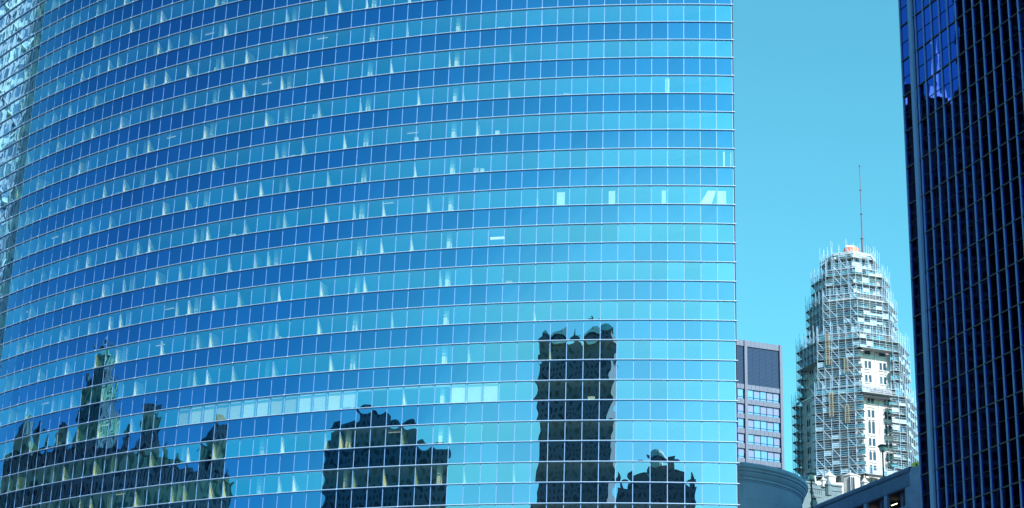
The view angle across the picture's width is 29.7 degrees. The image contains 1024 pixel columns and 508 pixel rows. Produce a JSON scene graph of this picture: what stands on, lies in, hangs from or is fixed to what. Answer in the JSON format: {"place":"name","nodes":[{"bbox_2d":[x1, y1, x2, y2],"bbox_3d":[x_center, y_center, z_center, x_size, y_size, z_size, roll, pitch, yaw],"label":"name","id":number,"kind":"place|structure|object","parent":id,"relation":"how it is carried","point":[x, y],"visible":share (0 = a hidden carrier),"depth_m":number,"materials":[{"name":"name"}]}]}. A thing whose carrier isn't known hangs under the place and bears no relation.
{"place":"outdoors","nodes":[
{"label":"outdoors","id":0,"kind":"place"},
{"bbox_2d":[0,0,739,507],"bbox_3d":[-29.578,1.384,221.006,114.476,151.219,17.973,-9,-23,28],"label":"glass tower","id":1,"kind":"structure","parent":0,"point":[366,252],"depth_m":205.92,"materials":[{"name":"blue glass"}]},
{"bbox_2d":[0,0,736,507],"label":"window","id":2,"kind":"structure","parent":1,"relation":"in","point":[593,349],"depth_m":208.32,"materials":[{"name":"blue glass"}]},
{"bbox_2d":[601,262,616,279],"bbox_3d":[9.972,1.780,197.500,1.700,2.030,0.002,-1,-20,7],"label":"window","id":3,"kind":"structure","parent":1,"relation":"in","point":[608,269],"depth_m":197.52,"materials":[{"name":"blue glass"}]},
{"bbox_2d":[601,301,616,318],"bbox_3d":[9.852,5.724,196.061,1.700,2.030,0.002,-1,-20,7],"label":"window","id":4,"kind":"structure","parent":1,"relation":"in","point":[608,308],"depth_m":196.08,"materials":[{"name":"blue glass"}]},
{"bbox_2d":[602,186,617,203],"bbox_3d":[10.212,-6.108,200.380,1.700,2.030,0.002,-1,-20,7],"label":"window","id":5,"kind":"structure","parent":1,"relation":"in","point":[609,194],"depth_m":200.39,"materials":[{"name":"blue glass"}]},
{"bbox_2d":[602,224,617,241],"bbox_3d":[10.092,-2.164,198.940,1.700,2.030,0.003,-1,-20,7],"label":"window","id":6,"kind":"structure","parent":1,"relation":"in","point":[609,232],"depth_m":198.93,"materials":[{"name":"blue glass"}]},
{"bbox_2d":[616,421,632,439],"bbox_3d":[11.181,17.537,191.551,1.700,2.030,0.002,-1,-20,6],"label":"window","id":7,"kind":"structure","parent":1,"relation":"in","point":[624,429],"depth_m":191.54,"materials":[{"name":"blue glass"}]},
{"bbox_2d":[616,462,632,480],"bbox_3d":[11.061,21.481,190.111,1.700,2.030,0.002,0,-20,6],"label":"window","id":8,"kind":"structure","parent":1,"relation":"in","point":[623,469],"depth_m":190.14,"materials":[{"name":"blue glass"}]},
{"bbox_2d":[617,340,632,358],"bbox_3d":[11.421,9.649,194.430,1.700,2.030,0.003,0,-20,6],"label":"window","id":9,"kind":"structure","parent":1,"relation":"in","point":[624,347],"depth_m":194.46,"materials":[{"name":"blue glass"}]},
{"bbox_2d":[617,380,632,398],"bbox_3d":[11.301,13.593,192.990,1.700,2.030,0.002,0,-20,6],"label":"window","id":10,"kind":"structure","parent":1,"relation":"in","point":[624,387],"depth_m":192.99,"materials":[{"name":"blue glass"}]},
{"bbox_2d":[617,301,633,318],"bbox_3d":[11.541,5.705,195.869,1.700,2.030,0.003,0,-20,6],"label":"window","id":11,"kind":"structure","parent":1,"relation":"in","point":[625,309],"depth_m":195.89,"materials":[{"name":"blue glass"}]},
{"bbox_2d":[618,224,633,241],"bbox_3d":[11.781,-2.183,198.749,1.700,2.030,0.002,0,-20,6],"label":"window","id":12,"kind":"structure","parent":1,"relation":"in","point":[625,232],"depth_m":198.76,"materials":[{"name":"blue glass"}]},
{"bbox_2d":[618,262,633,279],"bbox_3d":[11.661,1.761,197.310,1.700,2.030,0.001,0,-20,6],"label":"window","id":13,"kind":"structure","parent":1,"relation":"in","point":[625,270],"depth_m":197.33,"materials":[{"name":"blue glass"}]},
{"bbox_2d":[619,149,634,165],"bbox_3d":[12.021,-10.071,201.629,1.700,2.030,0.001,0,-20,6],"label":"window","id":14,"kind":"structure","parent":1,"relation":"in","point":[626,156],"depth_m":201.61,"materials":[{"name":"blue glass"}]},
{"bbox_2d":[633,421,649,439],"bbox_3d":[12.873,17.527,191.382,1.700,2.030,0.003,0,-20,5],"label":"window","id":15,"kind":"structure","parent":1,"relation":"in","point":[641,429],"depth_m":191.40,"materials":[{"name":"blue glass"}]},
{"bbox_2d":[633,462,649,481],"bbox_3d":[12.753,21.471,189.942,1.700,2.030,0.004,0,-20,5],"label":"window","id":16,"kind":"structure","parent":1,"relation":"in","point":[641,470],"depth_m":189.95,"materials":[{"name":"blue glass"}]},
{"bbox_2d":[634,301,649,318],"bbox_3d":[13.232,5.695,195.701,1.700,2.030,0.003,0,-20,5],"label":"window","id":17,"kind":"structure","parent":1,"relation":"in","point":[641,309],"depth_m":195.70,"materials":[{"name":"blue glass"}]},
{"bbox_2d":[634,340,649,358],"bbox_3d":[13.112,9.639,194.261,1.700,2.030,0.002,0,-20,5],"label":"window","id":18,"kind":"structure","parent":1,"relation":"in","point":[641,348],"depth_m":194.27,"materials":[{"name":"blue glass"}]},
{"bbox_2d":[634,380,649,398],"bbox_3d":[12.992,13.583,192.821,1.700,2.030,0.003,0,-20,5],"label":"window","id":19,"kind":"structure","parent":1,"relation":"in","point":[641,388],"depth_m":192.85,"materials":[{"name":"blue glass"}]},
{"bbox_2d":[635,149,650,165],"bbox_3d":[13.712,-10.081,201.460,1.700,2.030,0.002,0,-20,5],"label":"window","id":20,"kind":"structure","parent":1,"relation":"in","point":[642,156],"depth_m":201.47,"materials":[{"name":"blue glass"}]},
{"bbox_2d":[635,186,650,202],"bbox_3d":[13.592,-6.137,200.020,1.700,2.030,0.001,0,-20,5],"label":"window","id":21,"kind":"structure","parent":1,"relation":"in","point":[642,193],"depth_m":200.05,"materials":[{"name":"blue glass"}]},
{"bbox_2d":[635,224,650,240],"bbox_3d":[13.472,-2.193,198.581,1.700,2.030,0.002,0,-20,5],"label":"window","id":22,"kind":"structure","parent":1,"relation":"in","point":[642,231],"depth_m":198.59,"materials":[{"name":"blue glass"}]},
{"bbox_2d":[635,262,650,279],"bbox_3d":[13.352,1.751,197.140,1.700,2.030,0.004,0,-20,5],"label":"window","id":23,"kind":"structure","parent":1,"relation":"in","point":[642,269],"depth_m":197.14,"materials":[{"name":"blue glass"}]},
{"bbox_2d":[650,462,666,481],"bbox_3d":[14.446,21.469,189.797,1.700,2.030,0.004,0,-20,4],"label":"window","id":24,"kind":"structure","parent":1,"relation":"in","point":[658,470],"depth_m":189.82,"materials":[{"name":"blue glass"}]},
{"bbox_2d":[651,224,666,240],"bbox_3d":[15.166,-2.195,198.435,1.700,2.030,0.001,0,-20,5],"label":"window","id":25,"kind":"structure","parent":1,"relation":"in","point":[658,231],"depth_m":198.44,"materials":[{"name":"blue glass"}]},
{"bbox_2d":[651,262,666,279],"bbox_3d":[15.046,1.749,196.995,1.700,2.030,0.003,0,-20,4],"label":"window","id":26,"kind":"structure","parent":1,"relation":"in","point":[658,269],"depth_m":196.99,"materials":[{"name":"blue glass"}]},
{"bbox_2d":[651,301,666,318],"bbox_3d":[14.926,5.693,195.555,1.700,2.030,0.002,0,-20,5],"label":"window","id":27,"kind":"structure","parent":1,"relation":"in","point":[658,308],"depth_m":195.55,"materials":[{"name":"blue glass"}]},
{"bbox_2d":[651,340,666,358],"bbox_3d":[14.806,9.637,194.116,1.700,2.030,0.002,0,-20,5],"label":"window","id":28,"kind":"structure","parent":1,"relation":"in","point":[658,347],"depth_m":194.13,"materials":[{"name":"blue glass"}]},
{"bbox_2d":[651,380,666,398],"bbox_3d":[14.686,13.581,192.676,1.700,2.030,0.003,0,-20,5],"label":"window","id":29,"kind":"structure","parent":1,"relation":"in","point":[658,387],"depth_m":192.71,"materials":[{"name":"blue glass"}]},
{"bbox_2d":[651,421,666,439],"bbox_3d":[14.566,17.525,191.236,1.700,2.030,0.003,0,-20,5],"label":"window","id":30,"kind":"structure","parent":1,"relation":"in","point":[658,428],"depth_m":191.26,"materials":[{"name":"blue glass"}]},
{"bbox_2d":[668,112,683,128],"bbox_3d":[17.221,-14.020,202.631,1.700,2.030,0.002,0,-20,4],"label":"window","id":31,"kind":"structure","parent":1,"relation":"in","point":[675,119],"depth_m":202.65,"materials":[{"name":"blue glass"}]},
{"bbox_2d":[668,149,683,165],"bbox_3d":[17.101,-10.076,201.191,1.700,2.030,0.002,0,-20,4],"label":"window","id":32,"kind":"structure","parent":1,"relation":"in","point":[675,156],"depth_m":201.17,"materials":[{"name":"blue glass"}]},
{"bbox_2d":[668,186,683,202],"bbox_3d":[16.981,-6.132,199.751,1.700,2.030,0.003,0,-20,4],"label":"window","id":33,"kind":"structure","parent":1,"relation":"in","point":[675,193],"depth_m":199.75,"materials":[{"name":"blue glass"}]},
{"bbox_2d":[668,224,683,240],"bbox_3d":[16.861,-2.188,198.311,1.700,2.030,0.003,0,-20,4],"label":"window","id":34,"kind":"structure","parent":1,"relation":"in","point":[675,231],"depth_m":198.32,"materials":[{"name":"blue glass"}]},
{"bbox_2d":[668,262,683,279],"bbox_3d":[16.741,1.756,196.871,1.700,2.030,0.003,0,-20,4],"label":"window","id":35,"kind":"structure","parent":1,"relation":"in","point":[675,269],"depth_m":196.90,"materials":[{"name":"blue glass"}]},
{"bbox_2d":[668,301,683,318],"bbox_3d":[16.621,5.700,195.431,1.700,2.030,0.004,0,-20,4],"label":"window","id":36,"kind":"structure","parent":1,"relation":"in","point":[675,308],"depth_m":195.46,"materials":[{"name":"blue glass"}]},
{"bbox_2d":[668,340,683,358],"bbox_3d":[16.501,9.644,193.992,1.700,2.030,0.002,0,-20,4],"label":"window","id":37,"kind":"structure","parent":1,"relation":"in","point":[675,347],"depth_m":193.99,"materials":[{"name":"blue glass"}]},
{"bbox_2d":[668,380,683,398],"bbox_3d":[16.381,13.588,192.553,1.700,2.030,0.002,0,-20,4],"label":"window","id":38,"kind":"structure","parent":1,"relation":"in","point":[675,387],"depth_m":192.57,"materials":[{"name":"blue glass"}]},
{"bbox_2d":[668,421,683,439],"bbox_3d":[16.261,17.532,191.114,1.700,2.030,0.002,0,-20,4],"label":"window","id":39,"kind":"structure","parent":1,"relation":"in","point":[675,428],"depth_m":191.12,"materials":[{"name":"blue glass"}]},
{"bbox_2d":[668,462,683,481],"bbox_3d":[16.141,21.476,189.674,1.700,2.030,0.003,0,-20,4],"label":"window","id":40,"kind":"structure","parent":1,"relation":"in","point":[675,469],"depth_m":189.68,"materials":[{"name":"blue glass"}]},
{"bbox_2d":[684,112,699,128],"bbox_3d":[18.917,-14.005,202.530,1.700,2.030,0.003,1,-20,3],"label":"window","id":41,"kind":"structure","parent":1,"relation":"in","point":[691,119],"depth_m":202.55,"materials":[{"name":"blue glass"}]},
{"bbox_2d":[684,149,699,165],"bbox_3d":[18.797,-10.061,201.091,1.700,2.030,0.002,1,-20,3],"label":"window","id":42,"kind":"structure","parent":1,"relation":"in","point":[691,156],"depth_m":201.07,"materials":[{"name":"blue glass"}]},
{"bbox_2d":[684,186,699,203],"bbox_3d":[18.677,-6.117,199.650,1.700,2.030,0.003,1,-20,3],"label":"window","id":43,"kind":"structure","parent":1,"relation":"in","point":[691,193],"depth_m":199.65,"materials":[{"name":"blue glass"}]},
{"bbox_2d":[685,262,700,279],"bbox_3d":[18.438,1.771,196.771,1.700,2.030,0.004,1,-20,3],"label":"window","id":44,"kind":"structure","parent":1,"relation":"in","point":[692,269],"depth_m":196.80,"materials":[{"name":"blue glass"}]},
{"bbox_2d":[685,301,700,318],"bbox_3d":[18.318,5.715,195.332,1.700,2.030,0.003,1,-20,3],"label":"window","id":45,"kind":"structure","parent":1,"relation":"in","point":[692,308],"depth_m":195.36,"materials":[{"name":"blue glass"}]},
{"bbox_2d":[685,340,700,358],"bbox_3d":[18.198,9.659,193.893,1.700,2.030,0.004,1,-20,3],"label":"window","id":46,"kind":"structure","parent":1,"relation":"in","point":[692,348],"depth_m":193.89,"materials":[{"name":"blue glass"}]},
{"bbox_2d":[685,380,700,399],"bbox_3d":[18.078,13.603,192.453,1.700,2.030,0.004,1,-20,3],"label":"window","id":47,"kind":"structure","parent":1,"relation":"in","point":[692,388],"depth_m":192.43,"materials":[{"name":"blue glass"}]},
{"bbox_2d":[685,421,701,440],"bbox_3d":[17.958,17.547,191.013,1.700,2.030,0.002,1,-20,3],"label":"window","id":48,"kind":"structure","parent":1,"relation":"in","point":[693,432],"depth_m":191.02,"materials":[{"name":"blue glass"}]},
{"bbox_2d":[685,462,701,481],"bbox_3d":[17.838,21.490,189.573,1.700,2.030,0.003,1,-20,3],"label":"window","id":49,"kind":"structure","parent":1,"relation":"in","point":[693,471],"depth_m":189.58,"materials":[{"name":"blue glass"}]},
{"bbox_2d":[700,76,715,92],"bbox_3d":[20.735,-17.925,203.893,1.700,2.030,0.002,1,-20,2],"label":"window","id":50,"kind":"structure","parent":1,"relation":"in","point":[707,83],"depth_m":203.89,"materials":[{"name":"blue glass"}]},
{"bbox_2d":[701,186,716,203],"bbox_3d":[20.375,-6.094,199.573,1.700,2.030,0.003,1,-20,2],"label":"window","id":51,"kind":"structure","parent":1,"relation":"in","point":[708,193],"depth_m":199.56,"materials":[{"name":"blue glass"}]},
{"bbox_2d":[701,224,716,241],"bbox_3d":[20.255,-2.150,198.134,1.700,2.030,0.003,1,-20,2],"label":"window","id":52,"kind":"structure","parent":1,"relation":"in","point":[708,231],"depth_m":198.15,"materials":[{"name":"blue glass"}]},
{"bbox_2d":[701,262,716,280],"bbox_3d":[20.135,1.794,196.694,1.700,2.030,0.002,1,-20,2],"label":"window","id":53,"kind":"structure","parent":1,"relation":"in","point":[708,269],"depth_m":196.70,"materials":[{"name":"blue glass"}]},
{"bbox_2d":[701,301,717,319],"bbox_3d":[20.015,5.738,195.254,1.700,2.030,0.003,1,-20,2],"label":"window","id":54,"kind":"structure","parent":1,"relation":"in","point":[709,309],"depth_m":195.27,"materials":[{"name":"blue glass"}]},
{"bbox_2d":[702,341,717,359],"bbox_3d":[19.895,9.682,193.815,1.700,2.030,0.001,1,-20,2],"label":"window","id":55,"kind":"structure","parent":1,"relation":"in","point":[709,349],"depth_m":193.82,"materials":[{"name":"blue glass"}]},
{"bbox_2d":[702,381,717,399],"bbox_3d":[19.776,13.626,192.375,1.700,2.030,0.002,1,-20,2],"label":"window","id":56,"kind":"structure","parent":1,"relation":"in","point":[709,389],"depth_m":192.38,"materials":[{"name":"blue glass"}]},
{"bbox_2d":[702,421,718,440],"bbox_3d":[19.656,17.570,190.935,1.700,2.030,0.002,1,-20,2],"label":"window","id":57,"kind":"structure","parent":1,"relation":"in","point":[710,430],"depth_m":190.93,"materials":[{"name":"blue glass"}]},
{"bbox_2d":[702,463,718,482],"bbox_3d":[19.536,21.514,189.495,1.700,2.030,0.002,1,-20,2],"label":"window","id":58,"kind":"structure","parent":1,"relation":"in","point":[710,471],"depth_m":189.49,"materials":[{"name":"blue glass"}]},
{"bbox_2d":[717,149,732,166],"bbox_3d":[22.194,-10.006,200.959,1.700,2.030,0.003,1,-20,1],"label":"window","id":59,"kind":"structure","parent":1,"relation":"in","point":[724,156],"depth_m":200.98,"materials":[{"name":"blue glass"}]},
{"bbox_2d":[717,186,732,203],"bbox_3d":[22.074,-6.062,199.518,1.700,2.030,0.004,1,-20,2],"label":"window","id":60,"kind":"structure","parent":1,"relation":"in","point":[724,193],"depth_m":199.51,"materials":[{"name":"blue glass"}]},
{"bbox_2d":[718,224,733,241],"bbox_3d":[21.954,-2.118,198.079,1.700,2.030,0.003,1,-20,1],"label":"window","id":61,"kind":"structure","parent":1,"relation":"in","point":[725,232],"depth_m":198.10,"materials":[{"name":"blue glass"}]},
{"bbox_2d":[718,262,733,280],"bbox_3d":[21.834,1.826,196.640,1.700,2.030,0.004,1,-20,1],"label":"window","id":62,"kind":"structure","parent":1,"relation":"in","point":[725,271],"depth_m":196.66,"materials":[{"name":"blue glass"}]},
{"bbox_2d":[718,301,734,319],"bbox_3d":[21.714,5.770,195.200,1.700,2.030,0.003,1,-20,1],"label":"window","id":63,"kind":"structure","parent":1,"relation":"in","point":[726,311],"depth_m":195.17,"materials":[{"name":"blue glass"}]},
{"bbox_2d":[719,341,734,359],"bbox_3d":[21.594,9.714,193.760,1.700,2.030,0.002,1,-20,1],"label":"window","id":64,"kind":"structure","parent":1,"relation":"in","point":[726,348],"depth_m":193.75,"materials":[{"name":"blue glass"}]},
{"bbox_2d":[719,381,735,399],"bbox_3d":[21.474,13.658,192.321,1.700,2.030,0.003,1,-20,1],"label":"window","id":65,"kind":"structure","parent":1,"relation":"in","point":[726,388],"depth_m":192.33,"materials":[{"name":"blue glass"}]},
{"bbox_2d":[719,422,735,440],"bbox_3d":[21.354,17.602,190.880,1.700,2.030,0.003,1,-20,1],"label":"window","id":66,"kind":"structure","parent":1,"relation":"in","point":[727,430],"depth_m":190.88,"materials":[{"name":"blue glass"}]},
{"bbox_2d":[720,463,736,482],"bbox_3d":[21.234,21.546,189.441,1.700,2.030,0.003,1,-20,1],"label":"window","id":67,"kind":"structure","parent":1,"relation":"in","point":[727,470],"depth_m":189.45,"materials":[{"name":"blue glass"}]},
{"bbox_2d":[737,339,784,469],"bbox_3d":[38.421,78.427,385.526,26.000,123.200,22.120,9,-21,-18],"label":"office block","id":68,"kind":"structure","parent":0,"point":[760,415],"depth_m":395.12,"materials":[{"name":"concrete"}]},
{"bbox_2d":[738,462,807,507],"bbox_3d":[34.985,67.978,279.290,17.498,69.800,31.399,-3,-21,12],"label":"round corner building","id":69,"kind":"structure","parent":0,"point":[761,486],"depth_m":278.30,"materials":[{"name":"stone"}]},
{"bbox_2d":[732,0,918,475],"label":"sky","id":70,"kind":"structure","parent":0,"point":[817,84],"materials":[{"name":"blue"}]},
{"bbox_2d":[802,470,868,507],"bbox_3d":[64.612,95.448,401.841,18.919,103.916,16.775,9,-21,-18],"label":"building","id":71,"kind":"structure","parent":0,"point":[829,487],"depth_m":414.65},
{"bbox_2d":[801,245,906,486],"bbox_3d":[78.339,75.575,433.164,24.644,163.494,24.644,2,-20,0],"label":"terracotta tower","id":72,"kind":"structure","parent":0,"point":[875,366],"depth_m":441.00,"materials":[{"name":"beige stone"}]},
{"bbox_2d":[791,239,918,481],"bbox_3d":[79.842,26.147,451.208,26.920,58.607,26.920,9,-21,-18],"label":"scaffolding","id":73,"kind":"object","parent":72,"relation":"attached to","point":[907,433],"visible":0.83,"depth_m":442.29,"materials":[{"name":"grey metal"}]},
{"bbox_2d":[807,259,905,468],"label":"window","id":74,"kind":"structure","parent":72,"relation":"in","point":[811,375],"depth_m":447.41,"materials":[{"name":"black glass"}]},
{"bbox_2d":[809,465,920,507],"bbox_3d":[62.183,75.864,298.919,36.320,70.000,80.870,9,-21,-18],"label":"building","id":75,"kind":"structure","parent":0,"point":[899,489],"depth_m":283.51,"materials":[{"name":"grey"}]},
{"label":"ground","id":76,"kind":"structure","parent":0,"visible":0},
{"bbox_2d":[898,0,1023,507],"bbox_3d":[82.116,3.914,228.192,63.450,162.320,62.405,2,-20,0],"label":"dark glass tower","id":77,"kind":"structure","parent":76,"relation":"on","point":[962,67],"depth_m":232.34,"materials":[{"name":"black"}]},
{"bbox_2d":[900,0,991,507],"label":"window","id":78,"kind":"structure","parent":77,"relation":"in","point":[942,3],"depth_m":236.81,"materials":[{"name":"black glass"}]},
{"bbox_2d":[978,239,986,280],"bbox_3d":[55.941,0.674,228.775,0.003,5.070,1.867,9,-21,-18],"label":"window","id":79,"kind":"structure","parent":77,"relation":"in","point":[981,245],"depth_m":228.91,"materials":[{"name":"black glass"}]},
{"bbox_2d":[980,279,989,320],"bbox_3d":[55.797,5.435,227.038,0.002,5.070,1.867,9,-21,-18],"label":"window","id":80,"kind":"structure","parent":77,"relation":"in","point":[984,285],"depth_m":227.18,"materials":[{"name":"black glass"}]},
{"bbox_2d":[983,320,991,362],"bbox_3d":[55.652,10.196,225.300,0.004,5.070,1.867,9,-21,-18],"label":"window","id":81,"kind":"structure","parent":77,"relation":"in","point":[986,325],"depth_m":225.41,"materials":[{"name":"black glass"}]},
{"bbox_2d":[984,194,993,234],"bbox_3d":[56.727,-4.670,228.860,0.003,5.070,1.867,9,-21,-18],"label":"window","id":82,"kind":"structure","parent":77,"relation":"in","point":[988,200],"depth_m":229.02,"materials":[{"name":"black glass"}]},
{"bbox_2d":[985,362,994,404],"bbox_3d":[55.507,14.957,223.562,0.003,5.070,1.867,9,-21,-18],"label":"window","id":83,"kind":"structure","parent":77,"relation":"in","point":[988,367],"depth_m":223.66,"materials":[{"name":"black glass"}]},
{"bbox_2d":[987,234,995,275],"bbox_3d":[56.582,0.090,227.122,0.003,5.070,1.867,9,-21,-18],"label":"window","id":84,"kind":"structure","parent":77,"relation":"in","point":[990,240],"depth_m":227.24,"materials":[{"name":"black glass"}]},
{"bbox_2d":[988,404,996,446],"bbox_3d":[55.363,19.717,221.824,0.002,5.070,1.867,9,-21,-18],"label":"window","id":85,"kind":"structure","parent":77,"relation":"in","point":[991,409],"depth_m":221.97,"materials":[{"name":"black glass"}]},
{"bbox_2d":[989,274,998,316],"bbox_3d":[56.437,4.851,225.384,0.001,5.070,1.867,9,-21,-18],"label":"window","id":86,"kind":"structure","parent":77,"relation":"in","point":[992,280],"depth_m":225.52,"materials":[{"name":"black glass"}]},
{"bbox_2d":[990,447,999,490],"bbox_3d":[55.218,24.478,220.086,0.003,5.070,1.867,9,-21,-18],"label":"window","id":87,"kind":"structure","parent":77,"relation":"in","point":[994,451],"depth_m":220.19,"materials":[{"name":"black glass"}]},
{"bbox_2d":[991,149,999,189],"bbox_3d":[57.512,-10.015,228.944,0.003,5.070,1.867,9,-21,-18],"label":"window","id":88,"kind":"structure","parent":77,"relation":"in","point":[994,155],"depth_m":229.07,"materials":[{"name":"black glass"}]},
{"bbox_2d":[992,315,1000,357],"bbox_3d":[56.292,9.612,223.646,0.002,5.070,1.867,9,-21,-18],"label":"window","id":89,"kind":"structure","parent":77,"relation":"in","point":[995,321],"depth_m":223.77,"materials":[{"name":"black glass"}]},
{"bbox_2d":[993,188,1002,229],"bbox_3d":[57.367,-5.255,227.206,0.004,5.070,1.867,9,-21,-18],"label":"window","id":90,"kind":"structure","parent":77,"relation":"in","point":[997,194],"depth_m":227.35,"materials":[{"name":"black glass"}]},
{"bbox_2d":[994,357,1003,399],"bbox_3d":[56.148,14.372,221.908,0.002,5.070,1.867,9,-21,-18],"label":"window","id":91,"kind":"structure","parent":77,"relation":"in","point":[998,362],"depth_m":222.03,"materials":[{"name":"black glass"}]},
{"bbox_2d":[996,229,1004,270],"bbox_3d":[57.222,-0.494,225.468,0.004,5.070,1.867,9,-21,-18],"label":"window","id":92,"kind":"structure","parent":77,"relation":"in","point":[999,235],"depth_m":225.60,"materials":[{"name":"black glass"}]},
{"bbox_2d":[997,104,1006,144],"bbox_3d":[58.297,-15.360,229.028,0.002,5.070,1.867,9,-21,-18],"label":"window","id":93,"kind":"structure","parent":77,"relation":"in","point":[1001,110],"depth_m":229.19,"materials":[{"name":"black glass"}]},
{"bbox_2d":[997,400,1006,443],"bbox_3d":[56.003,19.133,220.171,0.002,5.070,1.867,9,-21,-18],"label":"window","id":94,"kind":"structure","parent":77,"relation":"in","point":[1000,405],"depth_m":220.30,"materials":[{"name":"black glass"}]},
{"bbox_2d":[998,269,1007,311],"bbox_3d":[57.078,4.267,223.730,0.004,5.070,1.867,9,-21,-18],"label":"window","id":95,"kind":"structure","parent":77,"relation":"in","point":[1001,275],"depth_m":223.88,"materials":[{"name":"black glass"}]},
{"bbox_2d":[999,443,1008,486],"bbox_3d":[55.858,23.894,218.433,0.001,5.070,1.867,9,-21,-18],"label":"window","id":96,"kind":"structure","parent":77,"relation":"in","point":[1003,448],"depth_m":218.58,"materials":[{"name":"black glass"}]},
{"bbox_2d":[1000,143,1008,184],"bbox_3d":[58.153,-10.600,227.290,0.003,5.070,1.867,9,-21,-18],"label":"window","id":97,"kind":"structure","parent":77,"relation":"in","point":[1003,149],"depth_m":227.40,"materials":[{"name":"black glass"}]},
{"bbox_2d":[1001,311,1010,353],"bbox_3d":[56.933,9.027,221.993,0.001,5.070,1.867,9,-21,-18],"label":"window","id":98,"kind":"structure","parent":77,"relation":"in","point":[1004,316],"depth_m":222.11,"materials":[{"name":"black glass"}]},
{"bbox_2d":[1002,183,1011,224],"bbox_3d":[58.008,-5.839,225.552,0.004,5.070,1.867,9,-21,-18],"label":"window","id":99,"kind":"structure","parent":77,"relation":"in","point":[1005,189],"depth_m":225.69,"materials":[{"name":"black glass"}]},
{"bbox_2d":[1003,353,1012,395],"bbox_3d":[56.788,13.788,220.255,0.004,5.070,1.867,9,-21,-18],"label":"window","id":100,"kind":"structure","parent":77,"relation":"in","point":[1007,358],"depth_m":220.41,"materials":[{"name":"black glass"}]},
{"bbox_2d":[1004,59,1012,99],"bbox_3d":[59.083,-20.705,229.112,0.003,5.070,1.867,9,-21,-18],"label":"window","id":101,"kind":"structure","parent":77,"relation":"in","point":[1007,66],"depth_m":229.24,"materials":[{"name":"black glass"}]},
{"bbox_2d":[1005,224,1014,265],"bbox_3d":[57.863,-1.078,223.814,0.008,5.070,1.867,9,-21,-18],"label":"window","id":102,"kind":"structure","parent":77,"relation":"in","point":[1008,229],"depth_m":223.93,"materials":[{"name":"black glass"}]},
{"bbox_2d":[1006,98,1015,138],"bbox_3d":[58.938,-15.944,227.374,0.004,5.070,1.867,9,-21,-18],"label":"window","id":103,"kind":"structure","parent":77,"relation":"in","point":[1010,104],"depth_m":227.51,"materials":[{"name":"black glass"}]},
{"bbox_2d":[1006,395,1015,439],"bbox_3d":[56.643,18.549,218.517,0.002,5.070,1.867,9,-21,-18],"label":"window","id":104,"kind":"structure","parent":77,"relation":"in","point":[1009,401],"depth_m":218.64,"materials":[{"name":"black glass"}]},
{"bbox_2d":[1007,264,1016,306],"bbox_3d":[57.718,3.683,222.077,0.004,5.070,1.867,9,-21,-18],"label":"window","id":105,"kind":"structure","parent":77,"relation":"in","point":[1011,270],"depth_m":222.24,"materials":[{"name":"black glass"}]},
{"bbox_2d":[1009,138,1018,179],"bbox_3d":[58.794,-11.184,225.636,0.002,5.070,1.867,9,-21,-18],"label":"window","id":106,"kind":"structure","parent":77,"relation":"in","point":[1012,144],"depth_m":225.74,"materials":[{"name":"black glass"}]},
{"bbox_2d":[1009,439,1018,483],"bbox_3d":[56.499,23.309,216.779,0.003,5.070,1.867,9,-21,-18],"label":"window","id":107,"kind":"structure","parent":77,"relation":"in","point":[1012,444],"depth_m":216.88,"materials":[{"name":"black glass"}]},
{"bbox_2d":[1010,15,1019,55],"bbox_3d":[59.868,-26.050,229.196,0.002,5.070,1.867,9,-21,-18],"label":"window","id":108,"kind":"structure","parent":77,"relation":"in","point":[1013,21],"depth_m":229.30,"materials":[{"name":"black glass"}]},
{"bbox_2d":[1010,306,1019,349],"bbox_3d":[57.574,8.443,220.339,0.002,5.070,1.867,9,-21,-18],"label":"window","id":109,"kind":"structure","parent":77,"relation":"in","point":[1014,311],"depth_m":220.46,"materials":[{"name":"black glass"}]},
{"bbox_2d":[1011,177,1020,219],"bbox_3d":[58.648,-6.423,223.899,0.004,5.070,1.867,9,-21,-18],"label":"window","id":110,"kind":"structure","parent":77,"relation":"in","point":[1015,183],"depth_m":224.04,"materials":[{"name":"black glass"}]},
{"bbox_2d":[1013,53,1021,93],"bbox_3d":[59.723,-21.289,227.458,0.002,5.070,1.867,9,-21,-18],"label":"window","id":111,"kind":"structure","parent":77,"relation":"in","point":[1016,59],"depth_m":227.57,"materials":[{"name":"black glass"}]},
{"bbox_2d":[1013,349,1022,392],"bbox_3d":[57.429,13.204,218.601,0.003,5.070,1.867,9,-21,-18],"label":"window","id":112,"kind":"structure","parent":77,"relation":"in","point":[1016,354],"depth_m":218.69,"materials":[{"name":"black glass"}]},
{"bbox_2d":[1014,218,1023,260],"bbox_3d":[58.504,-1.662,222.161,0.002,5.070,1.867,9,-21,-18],"label":"window","id":113,"kind":"structure","parent":77,"relation":"in","point":[1017,224],"depth_m":222.30,"materials":[{"name":"black glass"}]},
{"bbox_2d":[1015,92,1023,133],"bbox_3d":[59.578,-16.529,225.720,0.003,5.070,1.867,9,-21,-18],"label":"window","id":114,"kind":"structure","parent":77,"relation":"in","point":[1019,98],"depth_m":225.91,"materials":[{"name":"black glass"}]},
{"bbox_2d":[1015,391,1023,435],"bbox_3d":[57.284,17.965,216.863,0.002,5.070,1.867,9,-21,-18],"label":"window","id":115,"kind":"structure","parent":77,"relation":"in","point":[1019,397],"depth_m":217.04,"materials":[{"name":"black glass"}]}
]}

